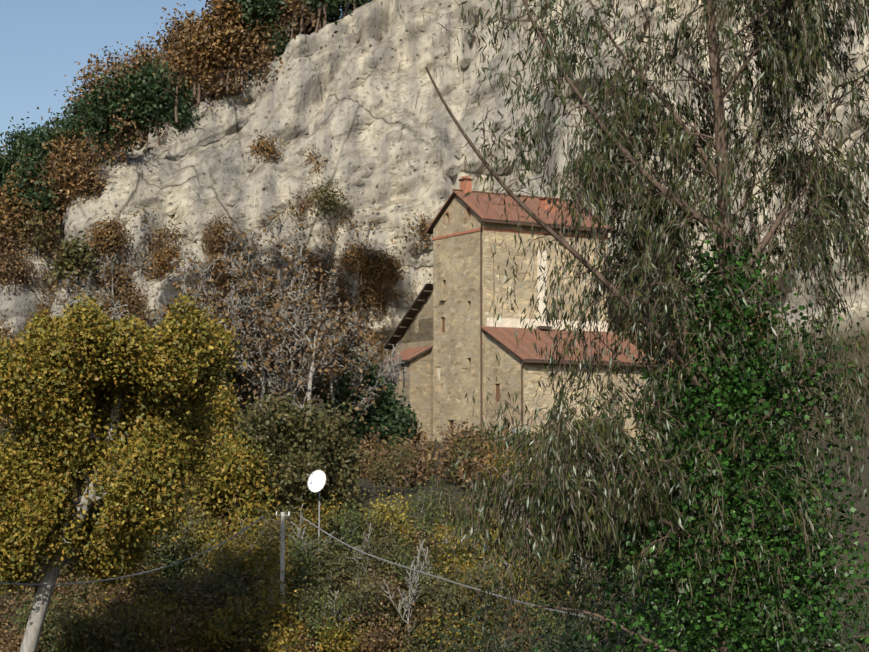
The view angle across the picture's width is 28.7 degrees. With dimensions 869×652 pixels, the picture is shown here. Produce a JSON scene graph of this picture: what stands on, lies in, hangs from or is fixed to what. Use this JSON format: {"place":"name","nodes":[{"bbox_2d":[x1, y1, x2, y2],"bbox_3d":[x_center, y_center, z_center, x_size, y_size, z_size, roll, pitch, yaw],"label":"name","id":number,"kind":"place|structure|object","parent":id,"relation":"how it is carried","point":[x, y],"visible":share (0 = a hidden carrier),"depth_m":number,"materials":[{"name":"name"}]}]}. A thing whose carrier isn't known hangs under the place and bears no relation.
{"place":"outdoors","nodes":[
{"label":"outdoors","id":0,"kind":"place"},
{"bbox_2d":[0,0,348,155],"label":"sky","id":1,"kind":"structure","parent":0,"point":[42,42],"materials":[{"name":"blue"}]},
{"bbox_2d":[0,0,868,651],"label":"terrain","id":2,"kind":"structure","parent":0,"point":[344,98],"depth_m":125.51,"materials":[{"name":"beige stone"}]},
{"bbox_2d":[0,290,246,651],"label":"oak tree","id":3,"kind":"object","parent":2,"relation":"on","point":[84,409],"visible":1,"depth_m":48.64,"materials":[{"name":"yellow plant"}]},
{"bbox_2d":[0,516,264,584],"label":"wire","id":4,"kind":"object","parent":2,"relation":"on","point":[137,573],"visible":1,"depth_m":47.17,"materials":[{"name":"grey metal"}]},
{"bbox_2d":[24,231,271,374],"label":"shrubs","id":5,"kind":"object","parent":2,"relation":"on","point":[49,289],"visible":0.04,"depth_m":116.27,"materials":[{"name":"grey plant"}]},
{"bbox_2d":[0,0,354,260],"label":"trees","id":6,"kind":"object","parent":2,"relation":"on","point":[229,47],"visible":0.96,"depth_m":100.72,"materials":[{"name":"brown plant"}]},
{"bbox_2d":[0,313,371,548],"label":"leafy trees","id":7,"kind":"object","parent":2,"relation":"on","point":[255,469],"visible":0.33,"depth_m":68.57,"materials":[{"name":"green plant"}]},
{"bbox_2d":[0,0,373,213],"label":"ridge trees","id":8,"kind":"object","parent":2,"relation":"on","point":[309,27],"visible":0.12,"depth_m":128.26,"materials":[{"name":"brown plant"}]},
{"bbox_2d":[146,227,409,448],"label":"bare trees","id":9,"kind":"object","parent":2,"relation":"on","point":[310,359],"visible":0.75,"depth_m":92.90,"materials":[{"name":"grey plant"}]},
{"bbox_2d":[276,511,289,649],"bbox_3d":[-5.353,9.558,59.646,0.500,6.052,0.188,0,-4,1],"label":"utility pole","id":10,"kind":"object","parent":2,"relation":"on","point":[282,553],"visible":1,"depth_m":59.72,"materials":[{"name":"concrete"}]},
{"bbox_2d":[0,424,603,651],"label":"undergrowth shrubs","id":11,"kind":"object","parent":2,"relation":"on","point":[79,620],"visible":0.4,"depth_m":59.81,"materials":[{"name":"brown plant"}]},
{"bbox_2d":[307,469,325,589],"bbox_3d":[-4.360,8.559,62.654,0.742,6.509,0.731,0,-4,1],"label":"round sign","id":12,"kind":"object","parent":2,"relation":"on","point":[316,481],"visible":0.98,"depth_m":62.98,"materials":[{"name":"metal"}]},
{"bbox_2d":[323,346,424,449],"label":"bush","id":13,"kind":"object","parent":2,"relation":"on","point":[392,415],"visible":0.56,"depth_m":97.31,"materials":[{"name":"green plant"}]},
{"bbox_2d":[0,193,785,399],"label":"scrub trees","id":14,"kind":"object","parent":2,"relation":"on","point":[71,260],"visible":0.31,"depth_m":116.39,"materials":[{"name":"brown plant"}]},
{"bbox_2d":[108,472,686,651],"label":"shrubs","id":15,"kind":"object","parent":2,"relation":"on","point":[305,551],"visible":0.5,"depth_m":62.54,"materials":[{"name":"green plant"}]},
{"bbox_2d":[383,283,432,441],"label":"outbuilding","id":16,"kind":"structure","parent":2,"relation":"on","point":[412,333],"depth_m":110.95,"materials":[{"name":"stone"}]},
{"bbox_2d":[234,129,635,300],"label":"cliff shrubs","id":17,"kind":"object","parent":2,"relation":"on","point":[327,199],"visible":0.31,"depth_m":123.24,"materials":[{"name":"brown plant"}]},
{"bbox_2d":[300,516,623,623],"bbox_3d":[-0.145,6.414,46.843,0.584,1.347,27.560,1,-4,-18],"label":"wire","id":18,"kind":"object","parent":2,"relation":"on","point":[434,575],"visible":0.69,"depth_m":47.43,"materials":[{"name":"grey metal"}]},
{"bbox_2d":[351,403,630,489],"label":"bushes","id":19,"kind":"object","parent":2,"relation":"on","point":[484,454],"visible":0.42,"depth_m":89.23,"materials":[{"name":"brown plant"}]},
{"bbox_2d":[426,176,613,442],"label":"tower","id":20,"kind":"structure","parent":2,"relation":"on","point":[468,287],"depth_m":107.69,"materials":[{"name":"stone"}]},
{"bbox_2d":[481,326,662,450],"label":"tower wing","id":21,"kind":"structure","parent":2,"relation":"on","point":[519,372],"depth_m":103.73,"materials":[{"name":"beige stone"}]},
{"bbox_2d":[398,0,868,651],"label":"willow tree","id":22,"kind":"object","parent":2,"relation":"on","point":[580,484],"visible":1,"depth_m":19.38,"materials":[{"name":"green plant"}]},
{"bbox_2d":[494,210,868,651],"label":"ivy on willow","id":23,"kind":"object","parent":22,"relation":"on","point":[748,392],"visible":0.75,"depth_m":19.43,"materials":[{"name":"green plant"}]},
{"bbox_2d":[400,521,868,651],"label":"shade shrubs","id":24,"kind":"object","parent":2,"relation":"on","point":[562,646],"visible":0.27,"depth_m":34.72,"materials":[{"name":"green plant"}]}
]}

